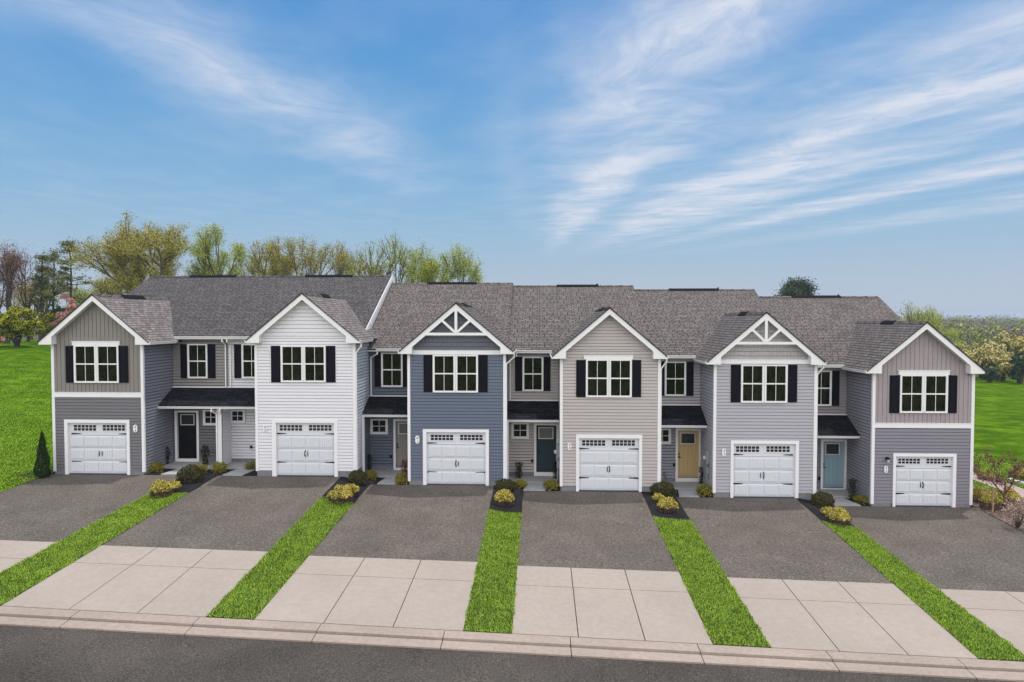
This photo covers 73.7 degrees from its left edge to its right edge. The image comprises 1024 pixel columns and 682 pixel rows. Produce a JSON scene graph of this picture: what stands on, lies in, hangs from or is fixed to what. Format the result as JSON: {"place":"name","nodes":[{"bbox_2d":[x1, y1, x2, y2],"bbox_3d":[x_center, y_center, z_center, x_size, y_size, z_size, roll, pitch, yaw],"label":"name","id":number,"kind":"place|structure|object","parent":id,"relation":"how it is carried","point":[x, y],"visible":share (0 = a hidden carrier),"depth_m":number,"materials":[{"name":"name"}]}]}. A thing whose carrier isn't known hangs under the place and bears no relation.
{"place":"outdoors","nodes":[
{"label":"outdoors","id":0,"kind":"place"},
{"bbox_2d":[0,540,55,558],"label":"concrete apron","id":1,"kind":"object","parent":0,"point":[17,549],"visible":0.82,"depth_m":20.73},
{"bbox_2d":[1,562,131,609],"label":"concrete apron","id":2,"kind":"object","parent":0,"point":[69,587],"visible":0.84,"depth_m":18.27,"materials":[{"name":"concrete"}]},
{"bbox_2d":[0,474,181,541],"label":"driveway","id":3,"kind":"structure","parent":0,"point":[54,507],"depth_m":25.14,"materials":[{"name":"asphalt"}]},
{"bbox_2d":[0,492,189,605],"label":"lawn","id":4,"kind":"structure","parent":0,"point":[80,556],"depth_m":20.61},
{"bbox_2d":[149,479,174,498],"bbox_3d":[-13.263,5.555,25.859,0.870,0.730,0.868,1,2,34],"label":"golden shrub","id":5,"kind":"object","parent":4,"relation":"on","point":[166,487],"visible":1,"depth_m":25.69,"materials":[{"name":"yellow plant"}]},
{"bbox_2d":[74,545,156,564],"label":"concrete apron","id":6,"kind":"object","parent":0,"point":[121,555],"visible":0.84,"depth_m":20.38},
{"bbox_2d":[133,547,211,567],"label":"concrete apron","id":7,"kind":"object","parent":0,"point":[175,557],"visible":0.84,"depth_m":20.31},
{"bbox_2d":[138,568,249,616],"bbox_3d":[-8.406,6.741,18.306,1.735,0.356,2.641,0,2,2],"label":"concrete apron","id":8,"kind":"object","parent":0,"point":[197,592],"visible":0.79,"depth_m":18.13,"materials":[{"name":"concrete"}]},
{"bbox_2d":[103,476,339,551],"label":"driveway","id":9,"kind":"structure","parent":0,"point":[253,513],"depth_m":23.90,"materials":[{"name":"asphalt"}]},
{"bbox_2d":[192,550,266,569],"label":"concrete apron","id":10,"kind":"object","parent":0,"point":[231,559],"visible":0.82,"depth_m":20.23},
{"bbox_2d":[207,497,353,619],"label":"lawn","id":11,"kind":"structure","parent":0,"point":[300,549],"depth_m":19.79,"materials":[{"name":"plant"}]},
{"bbox_2d":[326,484,353,504],"bbox_3d":[-6.454,5.755,25.733,0.935,0.727,0.937,1,2,17],"label":"golden shrub","id":12,"kind":"object","parent":11,"relation":"on","point":[345,491],"visible":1,"depth_m":25.57,"materials":[{"name":"yellow plant"}]},
{"bbox_2d":[255,574,352,623],"bbox_3d":[-5.463,6.872,18.217,1.715,0.313,2.692,0,2,2],"label":"concrete apron","id":13,"kind":"object","parent":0,"point":[308,598],"visible":0.84,"depth_m":18.04,"materials":[{"name":"concrete"}]},
{"bbox_2d":[294,556,364,575],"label":"concrete apron","id":14,"kind":"object","parent":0,"point":[332,565],"visible":0.84,"depth_m":20.18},
{"bbox_2d":[324,576,412,626],"bbox_3d":[-3.731,6.930,18.149,1.703,0.327,2.692,0,2,2],"label":"concrete apron","id":15,"kind":"object","parent":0,"point":[371,601],"visible":0.84,"depth_m":17.98,"materials":[{"name":"concrete"}]},
{"bbox_2d":[354,558,420,578],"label":"concrete apron","id":16,"kind":"object","parent":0,"point":[388,568],"visible":0.84,"depth_m":20.12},
{"bbox_2d":[309,484,493,561],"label":"driveway","id":17,"kind":"structure","parent":0,"point":[430,522],"depth_m":23.71,"materials":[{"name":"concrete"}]},
{"bbox_2d":[394,579,473,630],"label":"concrete apron","id":18,"kind":"object","parent":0,"point":[435,604],"visible":0.84,"depth_m":17.91,"materials":[{"name":"concrete"}]},
{"bbox_2d":[414,560,477,580],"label":"concrete apron","id":19,"kind":"object","parent":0,"point":[447,570],"visible":0.79,"depth_m":20.04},
{"bbox_2d":[463,510,520,633],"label":"lawn","id":20,"kind":"structure","parent":0,"point":[489,588],"depth_m":19.16,"materials":[{"name":"plant"}]},
{"bbox_2d":[489,485,522,512],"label":"mulch","id":21,"kind":"object","parent":20,"relation":"on","point":[518,500],"visible":0.62,"depth_m":26.19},
{"bbox_2d":[0,626,1002,681],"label":"road","id":22,"kind":"structure","parent":0,"point":[28,654],"depth_m":15.17,"materials":[{"name":"asphalt"}]},
{"bbox_2d":[0,328,1023,589],"bbox_3d":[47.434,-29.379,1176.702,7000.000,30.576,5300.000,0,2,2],"label":"ground","id":23,"kind":"structure","parent":0,"point":[998,420],"depth_m":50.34,"materials":[{"name":"green plant"}]},
{"bbox_2d":[0,240,27,343],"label":"bare tree","id":24,"kind":"object","parent":23,"relation":"on","point":[11,266],"visible":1,"depth_m":78.58,"materials":[{"name":"brown plant"}]},
{"bbox_2d":[0,306,44,346],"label":"deciduous tree","id":25,"kind":"object","parent":23,"relation":"on","point":[15,325],"visible":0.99,"depth_m":71.26,"materials":[{"name":"green plant"}]},
{"bbox_2d":[0,244,59,341],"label":"bare tree","id":26,"kind":"object","parent":23,"relation":"on","point":[25,296],"visible":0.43,"depth_m":84.76,"materials":[{"name":"brown plant"}]},
{"bbox_2d":[26,250,54,320],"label":"pine tree","id":27,"kind":"object","parent":23,"relation":"on","point":[41,279],"visible":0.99,"depth_m":81.97,"materials":[{"name":"green plant"}]},
{"bbox_2d":[33,431,51,477],"bbox_3d":[-19.495,4.731,28.400,0.671,2.013,0.678,0,2,2],"label":"arborvitae","id":28,"kind":"object","parent":23,"relation":"on","point":[41,461],"visible":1,"depth_m":28.28,"materials":[{"name":"green plant"}]},
{"bbox_2d":[34,247,67,313],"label":"pine tree","id":29,"kind":"object","parent":23,"relation":"on","point":[57,291],"visible":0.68,"depth_m":85.87,"materials":[{"name":"green plant"}]},
{"bbox_2d":[50,234,92,303],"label":"pine tree","id":30,"kind":"object","parent":23,"relation":"on","point":[62,279],"visible":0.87,"depth_m":79.67,"materials":[{"name":"green plant"}]},
{"bbox_2d":[83,274,125,294],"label":"deciduous tree","id":31,"kind":"object","parent":23,"relation":"on","point":[105,285],"visible":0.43,"depth_m":94.57,"materials":[{"name":"green plant"}]},
{"bbox_2d":[62,206,199,293],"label":"deciduous tree","id":32,"kind":"object","parent":23,"relation":"on","point":[124,249],"visible":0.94,"depth_m":73.39,"materials":[{"name":"green plant"}]},
{"bbox_2d":[37,274,276,474],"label":"townhouse","id":33,"kind":"structure","parent":23,"relation":"on","point":[140,376],"depth_m":29.26,"materials":[{"name":"plastic"}]},
{"bbox_2d":[73,345,95,382],"bbox_3d":[-17.967,0.968,28.742,0.956,1.582,0.075,0,2,2],"label":"window","id":34,"kind":"structure","parent":33,"relation":"in","point":[84,356],"depth_m":28.74,"materials":[{"name":"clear glass"}]},
{"bbox_2d":[69,423,126,473],"bbox_3d":[-17.514,4.556,28.961,2.555,2.194,0.150,0,2,2],"label":"garage door","id":35,"kind":"structure","parent":33,"relation":"in","point":[95,448],"depth_m":28.94,"materials":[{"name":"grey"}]},
{"bbox_2d":[96,345,118,382],"bbox_3d":[-16.999,0.969,28.703,0.953,1.582,0.075,0,2,2],"label":"window","id":36,"kind":"structure","parent":33,"relation":"in","point":[107,356],"depth_m":28.71,"materials":[{"name":"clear glass"}]},
{"bbox_2d":[178,413,196,458],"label":"front door","id":37,"kind":"structure","parent":33,"relation":"in","point":[187,437],"depth_m":31.12,"materials":[{"name":"black paint"}]},
{"bbox_2d":[187,344,207,377],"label":"window","id":38,"kind":"structure","parent":33,"relation":"in","point":[197,354],"depth_m":30.90,"materials":[{"name":"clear glass"}]},
{"bbox_2d":[153,474,216,492],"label":"mulch","id":39,"kind":"object","parent":23,"relation":"on","point":[188,487],"visible":0.44,"depth_m":27.31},
{"bbox_2d":[175,464,205,483],"bbox_3d":[-13.084,5.386,27.773,1.147,0.763,1.174,1,2,32],"label":"dark shrub","id":40,"kind":"object","parent":39,"relation":"on","point":[189,474],"visible":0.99,"depth_m":27.55,"materials":[{"name":"green plant"}]},
{"bbox_2d":[182,220,254,275],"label":"deciduous tree","id":41,"kind":"object","parent":23,"relation":"on","point":[204,250],"visible":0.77,"depth_m":77.45,"materials":[{"name":"green plant"}]},
{"bbox_2d":[236,239,301,275],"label":"deciduous tree","id":42,"kind":"object","parent":23,"relation":"on","point":[270,257],"visible":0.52,"depth_m":80.59,"materials":[{"name":"green plant"}]},
{"bbox_2d":[215,275,394,477],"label":"townhouse","id":43,"kind":"structure","parent":23,"relation":"on","point":[293,400],"depth_m":28.56,"materials":[{"name":"plastic"}]},
{"bbox_2d":[241,344,254,377],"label":"window","id":44,"kind":"structure","parent":43,"relation":"in","point":[247,350],"depth_m":30.81,"materials":[{"name":"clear glass"}]},
{"bbox_2d":[280,345,302,381],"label":"window","id":45,"kind":"structure","parent":43,"relation":"in","point":[291,356],"depth_m":28.39,"materials":[{"name":"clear glass"}]},
{"bbox_2d":[277,423,333,475],"bbox_3d":[-8.624,4.540,28.602,2.462,2.248,0.150,0,2,2],"label":"garage door","id":46,"kind":"structure","parent":43,"relation":"in","point":[310,453],"depth_m":28.58,"materials":[{"name":"grey"}]},
{"bbox_2d":[303,346,325,381],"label":"window","id":47,"kind":"structure","parent":43,"relation":"in","point":[314,357],"depth_m":28.35,"materials":[{"name":"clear glass"}]},
{"bbox_2d":[265,233,347,275],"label":"deciduous tree","id":48,"kind":"object","parent":23,"relation":"on","point":[313,259],"visible":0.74,"depth_m":78.94,"materials":[{"name":"green plant"}]},
{"bbox_2d":[328,239,369,274],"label":"deciduous tree","id":49,"kind":"object","parent":23,"relation":"on","point":[341,268],"visible":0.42,"depth_m":82.18,"materials":[{"name":"green plant"}]},
{"bbox_2d":[339,230,418,282],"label":"deciduous tree","id":50,"kind":"object","parent":23,"relation":"on","point":[395,248],"visible":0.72,"depth_m":77.94,"materials":[{"name":"green plant"}]},
{"bbox_2d":[412,239,460,282],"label":"deciduous tree","id":51,"kind":"object","parent":23,"relation":"on","point":[429,270],"visible":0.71,"depth_m":80.57,"materials":[{"name":"green plant"}]},
{"bbox_2d":[362,281,516,485],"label":"townhouse","id":52,"kind":"structure","parent":23,"relation":"on","point":[435,409],"depth_m":28.33,"materials":[{"name":"plastic"}]},
{"bbox_2d":[381,353,402,386],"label":"window","id":53,"kind":"structure","parent":52,"relation":"in","point":[391,363],"depth_m":30.55,"materials":[{"name":"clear glass"}]},
{"bbox_2d":[396,421,407,466],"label":"front door","id":54,"kind":"structure","parent":52,"relation":"in","point":[401,426],"depth_m":30.72,"materials":[{"name":"beige paint"}]},
{"bbox_2d":[433,355,454,392],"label":"window","id":55,"kind":"structure","parent":52,"relation":"in","point":[443,365],"depth_m":28.14,"materials":[{"name":"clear glass"}]},
{"bbox_2d":[427,432,485,484],"bbox_3d":[-2.311,4.873,28.358,2.461,2.203,0.150,0,2,2],"label":"garage door","id":56,"kind":"structure","parent":52,"relation":"in","point":[456,458],"depth_m":28.34,"materials":[{"name":"grey"}]},
{"bbox_2d":[455,355,477,392],"bbox_3d":[-1.862,1.346,28.104,0.926,1.550,0.075,0,2,2],"label":"window","id":57,"kind":"structure","parent":52,"relation":"in","point":[466,366],"depth_m":28.11,"materials":[{"name":"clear glass"}]},
{"bbox_2d":[435,240,486,282],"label":"deciduous tree","id":58,"kind":"object","parent":23,"relation":"on","point":[472,273],"visible":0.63,"depth_m":79.71,"materials":[{"name":"green plant"}]},
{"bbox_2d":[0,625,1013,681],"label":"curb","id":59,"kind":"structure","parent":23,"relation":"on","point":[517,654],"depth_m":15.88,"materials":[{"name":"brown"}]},
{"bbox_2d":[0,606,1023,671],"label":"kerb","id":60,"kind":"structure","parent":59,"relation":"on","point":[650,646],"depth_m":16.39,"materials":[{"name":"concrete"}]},
{"bbox_2d":[0,616,1023,681],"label":"gutter pan","id":61,"kind":"object","parent":59,"relation":"on","point":[545,650],"visible":0.66,"depth_m":16.01,"materials":[{"name":"concrete"}]},
{"bbox_2d":[21,306,1023,352],"bbox_3d":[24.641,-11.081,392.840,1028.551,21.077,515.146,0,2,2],"label":"woods","id":62,"kind":"object","parent":23,"relation":"on","point":[977,337],"visible":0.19,"depth_m":229.62,"materials":[{"name":"green plant"}]},
{"bbox_2d":[507,284,668,496],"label":"townhouse","id":63,"kind":"structure","parent":23,"relation":"on","point":[584,409],"depth_m":28.10,"materials":[{"name":"plastic"}]},
{"bbox_2d":[523,357,542,390],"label":"window","id":64,"kind":"structure","parent":63,"relation":"in","point":[532,366],"depth_m":30.31,"materials":[{"name":"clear glass"}]},
{"bbox_2d":[536,425,555,471],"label":"front door","id":65,"kind":"structure","parent":63,"relation":"in","point":[545,434],"depth_m":30.47,"materials":[{"name":"teal paint"}]},
{"bbox_2d":[586,359,608,396],"bbox_3d":[3.485,1.523,27.894,0.925,1.550,0.075,0,2,2],"label":"window","id":66,"kind":"structure","parent":63,"relation":"in","point":[597,370],"depth_m":27.90,"materials":[{"name":"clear glass"}]},
{"bbox_2d":[579,438,638,490],"bbox_3d":[3.981,5.087,28.111,2.451,2.197,0.150,0,2,2],"label":"garage door","id":67,"kind":"structure","parent":63,"relation":"in","point":[605,464],"depth_m":28.10,"materials":[{"name":"grey"}]},
{"bbox_2d":[609,359,631,396],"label":"window","id":68,"kind":"structure","parent":63,"relation":"in","point":[620,370],"depth_m":27.86,"materials":[{"name":"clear glass"}]},
{"bbox_2d":[634,287,826,508],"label":"townhouse","id":69,"kind":"structure","parent":23,"relation":"on","point":[739,414],"depth_m":27.85,"materials":[{"name":"plastic"}]},
{"bbox_2d":[664,361,685,395],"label":"window","id":70,"kind":"structure","parent":69,"relation":"in","point":[675,372],"depth_m":30.06,"materials":[{"name":"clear glass"}]},
{"bbox_2d":[678,430,698,477],"bbox_3d":[7.789,4.997,30.206,0.924,2.106,0.133,0,2,2],"label":"front door","id":71,"kind":"structure","parent":69,"relation":"in","point":[687,440],"depth_m":30.22,"materials":[{"name":"yellow paint"}]},
{"bbox_2d":[741,365,764,402],"bbox_3d":[9.742,1.728,27.648,0.921,1.541,0.075,0,2,2],"label":"window","id":72,"kind":"structure","parent":69,"relation":"in","point":[752,376],"depth_m":27.65,"materials":[{"name":"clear glass"}]},
{"bbox_2d":[733,444,794,497],"bbox_3d":[10.264,5.286,27.864,2.488,2.212,0.150,0,2,2],"label":"garage door","id":73,"kind":"structure","parent":69,"relation":"in","point":[760,470],"depth_m":27.84,"materials":[{"name":"grey"}]},
{"bbox_2d":[764,365,787,402],"bbox_3d":[10.673,1.729,27.611,0.911,1.541,0.075,0,2,2],"label":"window","id":74,"kind":"structure","parent":69,"relation":"in","point":[775,376],"depth_m":27.61,"materials":[{"name":"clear glass"}]},
{"bbox_2d":[772,275,819,295],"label":"evergreen tree","id":75,"kind":"object","parent":23,"relation":"on","point":[797,286],"visible":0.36,"depth_m":85.52,"materials":[{"name":"green plant"}]},
{"bbox_2d":[759,294,985,506],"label":"townhouse","id":76,"kind":"structure","parent":23,"relation":"on","point":[896,408],"depth_m":27.61,"materials":[{"name":"plastic"}]},
{"bbox_2d":[817,370,831,405],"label":"window","id":77,"kind":"structure","parent":76,"relation":"in","point":[824,377],"depth_m":29.81,"materials":[{"name":"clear glass"}]},
{"bbox_2d":[823,441,843,487],"bbox_3d":[14.093,5.420,29.965,0.922,2.062,0.133,0,2,2],"label":"front door","id":78,"kind":"structure","parent":76,"relation":"in","point":[833,451],"depth_m":29.98,"materials":[{"name":"teal paint"}]},
{"bbox_2d":[899,375,923,412],"bbox_3d":[16.046,2.121,27.407,0.930,1.536,0.075,0,2,2],"label":"window","id":79,"kind":"structure","parent":76,"relation":"in","point":[911,398],"depth_m":27.41,"materials":[{"name":"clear glass"}]},
{"bbox_2d":[895,456,951,506],"bbox_3d":[16.609,5.676,27.620,2.249,2.043,0.150,0,2,2],"label":"garage door","id":80,"kind":"structure","parent":76,"relation":"in","point":[920,481],"depth_m":27.60,"materials":[{"name":"grey"}]},
{"bbox_2d":[924,375,947,412],"bbox_3d":[16.986,2.122,27.369,0.927,1.536,0.075,0,2,2],"label":"window","id":81,"kind":"structure","parent":76,"relation":"in","point":[935,386],"depth_m":27.37,"materials":[{"name":"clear glass"}]},
{"bbox_2d":[895,300,947,333],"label":"deciduous tree","id":82,"kind":"object","parent":23,"relation":"on","point":[932,322],"visible":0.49,"depth_m":89.63,"materials":[{"name":"green plant"}]},
{"bbox_2d":[965,341,1007,377],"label":"tree","id":83,"kind":"object","parent":23,"relation":"on","point":[988,351],"visible":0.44,"depth_m":89.61,"materials":[{"name":"yellow plant"}]},
{"bbox_2d":[971,485,1023,532],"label":"mulch","id":84,"kind":"object","parent":23,"relation":"on","point":[986,510],"visible":0.14,"depth_m":26.64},
{"bbox_2d":[978,489,1004,511],"bbox_3d":[19.145,6.316,27.265,0.843,0.884,0.841,0,2,-1],"label":"golden shrub","id":85,"kind":"object","parent":84,"relation":"on","point":[985,498],"visible":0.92,"depth_m":27.09,"materials":[{"name":"yellow plant"}]},
{"bbox_2d":[973,446,1023,508],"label":"red leaved tree","id":86,"kind":"object","parent":84,"relation":"on","point":[1002,480],"visible":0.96,"depth_m":27.26,"materials":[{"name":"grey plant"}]},
{"bbox_2d":[984,350,1021,381],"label":"tree","id":87,"kind":"object","parent":23,"relation":"on","point":[1004,359],"visible":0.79,"depth_m":86.39,"materials":[{"name":"yellow plant"}]},
{"bbox_2d":[990,327,1023,376],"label":"tree","id":88,"kind":"object","parent":23,"relation":"on","point":[1014,343],"visible":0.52,"depth_m":93.16,"materials":[{"name":"yellow plant"}]},
{"bbox_2d":[1009,352,1023,383],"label":"hedge bush","id":89,"kind":"object","parent":23,"relation":"on","point":[1017,370],"visible":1,"depth_m":83.51,"materials":[{"name":"green plant"}]},
{"bbox_2d":[0,0,1023,318],"label":"sky","id":90,"kind":"structure","parent":0,"point":[855,147],"materials":[{"name":"blue"}]},
{"bbox_2d":[0,492,1023,660],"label":"grass","id":91,"kind":"structure","parent":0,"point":[492,524],"depth_m":19.98,"materials":[{"name":"plant"}]},
{"bbox_2d":[516,566,571,586],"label":"concrete apron","id":92,"kind":"object","parent":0,"point":[544,576],"visible":0.92,"depth_m":19.93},
{"bbox_2d":[512,585,577,636],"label":"concrete apron","id":93,"kind":"object","parent":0,"point":[545,610],"visible":0.9,"depth_m":17.79,"materials":[{"name":"concrete"}]},
{"bbox_2d":[517,491,678,571],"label":"driveway","id":94,"kind":"structure","parent":0,"point":[594,529],"depth_m":23.48,"materials":[{"name":"asphalt"}]},
{"bbox_2d":[571,568,629,589],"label":"concrete apron","id":95,"kind":"object","parent":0,"point":[599,578],"visible":0.9,"depth_m":19.86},
{"bbox_2d":[573,588,644,640],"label":"concrete apron","id":96,"kind":"object","parent":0,"point":[606,613],"visible":0.9,"depth_m":17.72,"materials":[{"name":"concrete"}]},
{"bbox_2d":[625,570,687,591],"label":"concrete apron","id":97,"kind":"object","parent":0,"point":[665,581],"visible":0.84,"depth_m":19.81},
{"bbox_2d":[631,590,712,644],"bbox_3d":[4.091,7.215,17.835,1.601,0.342,2.677,0,2,2],"label":"concrete apron","id":98,"kind":"object","parent":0,"point":[670,617],"visible":0.84,"depth_m":17.67,"materials":[{"name":"concrete"}]},
{"bbox_2d":[652,515,770,647],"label":"lawn","id":99,"kind":"structure","parent":0,"point":[728,618],"depth_m":18.80,"materials":[{"name":"plant"}]},
{"bbox_2d":[642,491,689,519],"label":"mulch","id":100,"kind":"object","parent":99,"relation":"on","point":[655,512],"visible":0.62,"depth_m":25.95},
{"bbox_2d":[727,577,797,599],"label":"concrete apron","id":101,"kind":"object","parent":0,"point":[762,588],"visible":0.76,"depth_m":19.59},
{"bbox_2d":[676,497,892,583],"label":"driveway","id":102,"kind":"structure","parent":0,"point":[780,538],"depth_m":23.17,"materials":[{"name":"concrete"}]},
{"bbox_2d":[740,598,838,651],"bbox_3d":[7.080,7.341,17.678,1.605,0.316,2.595,0,2,2],"label":"concrete apron","id":103,"kind":"object","parent":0,"point":[788,624],"visible":0.82,"depth_m":17.51,"materials":[{"name":"concrete"}]},
{"bbox_2d":[782,579,856,602],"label":"concrete apron","id":104,"kind":"object","parent":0,"point":[828,591],"visible":0.84,"depth_m":19.54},
{"bbox_2d":[799,600,907,654],"bbox_3d":[8.702,7.395,17.614,1.593,0.329,2.595,0,2,2],"label":"concrete apron","id":105,"kind":"object","parent":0,"point":[850,627],"visible":0.84,"depth_m":17.46,"materials":[{"name":"concrete"}]},
{"bbox_2d":[838,582,916,604],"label":"concrete apron","id":106,"kind":"object","parent":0,"point":[875,593],"visible":0.84,"depth_m":19.46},
{"bbox_2d":[858,603,977,658],"bbox_3d":[10.323,7.450,17.550,1.605,0.343,2.595,0,2,2],"label":"concrete apron","id":107,"kind":"object","parent":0,"point":[913,630],"visible":0.84,"depth_m":17.39,"materials":[{"name":"concrete"}]},
{"bbox_2d":[820,519,1023,661],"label":"lawn","id":108,"kind":"structure","parent":0,"point":[924,583],"depth_m":18.75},
{"bbox_2d":[826,505,852,525],"bbox_3d":[12.040,6.426,25.109,0.823,0.736,0.821,-1,2,-28],"label":"golden shrub","id":109,"kind":"object","parent":108,"relation":"on","point":[837,513],"visible":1,"depth_m":24.99,"materials":[{"name":"yellow plant"}]},
{"bbox_2d":[832,506,1023,591],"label":"driveway","id":110,"kind":"structure","parent":0,"point":[965,548],"depth_m":23.74,"materials":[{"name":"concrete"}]},
{"bbox_2d":[941,589,1023,610],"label":"concrete apron","id":111,"kind":"object","parent":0,"point":[987,600],"visible":0.79,"depth_m":19.41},
{"bbox_2d":[964,609,1023,653],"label":"concrete apron","id":112,"kind":"object","parent":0,"point":[1008,625],"visible":0.69,"depth_m":18.08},
{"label":"apron joint","id":113,"kind":"structure","parent":0,"visible":0},
{"bbox_2d":[70,565,190,613],"bbox_3d":[-10.157,6.683,18.375,1.723,0.341,2.641,0,2,2],"label":"concrete apron","id":114,"kind":"object","parent":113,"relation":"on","point":[134,589],"visible":0.84,"depth_m":18.21,"materials":[{"name":"concrete"}]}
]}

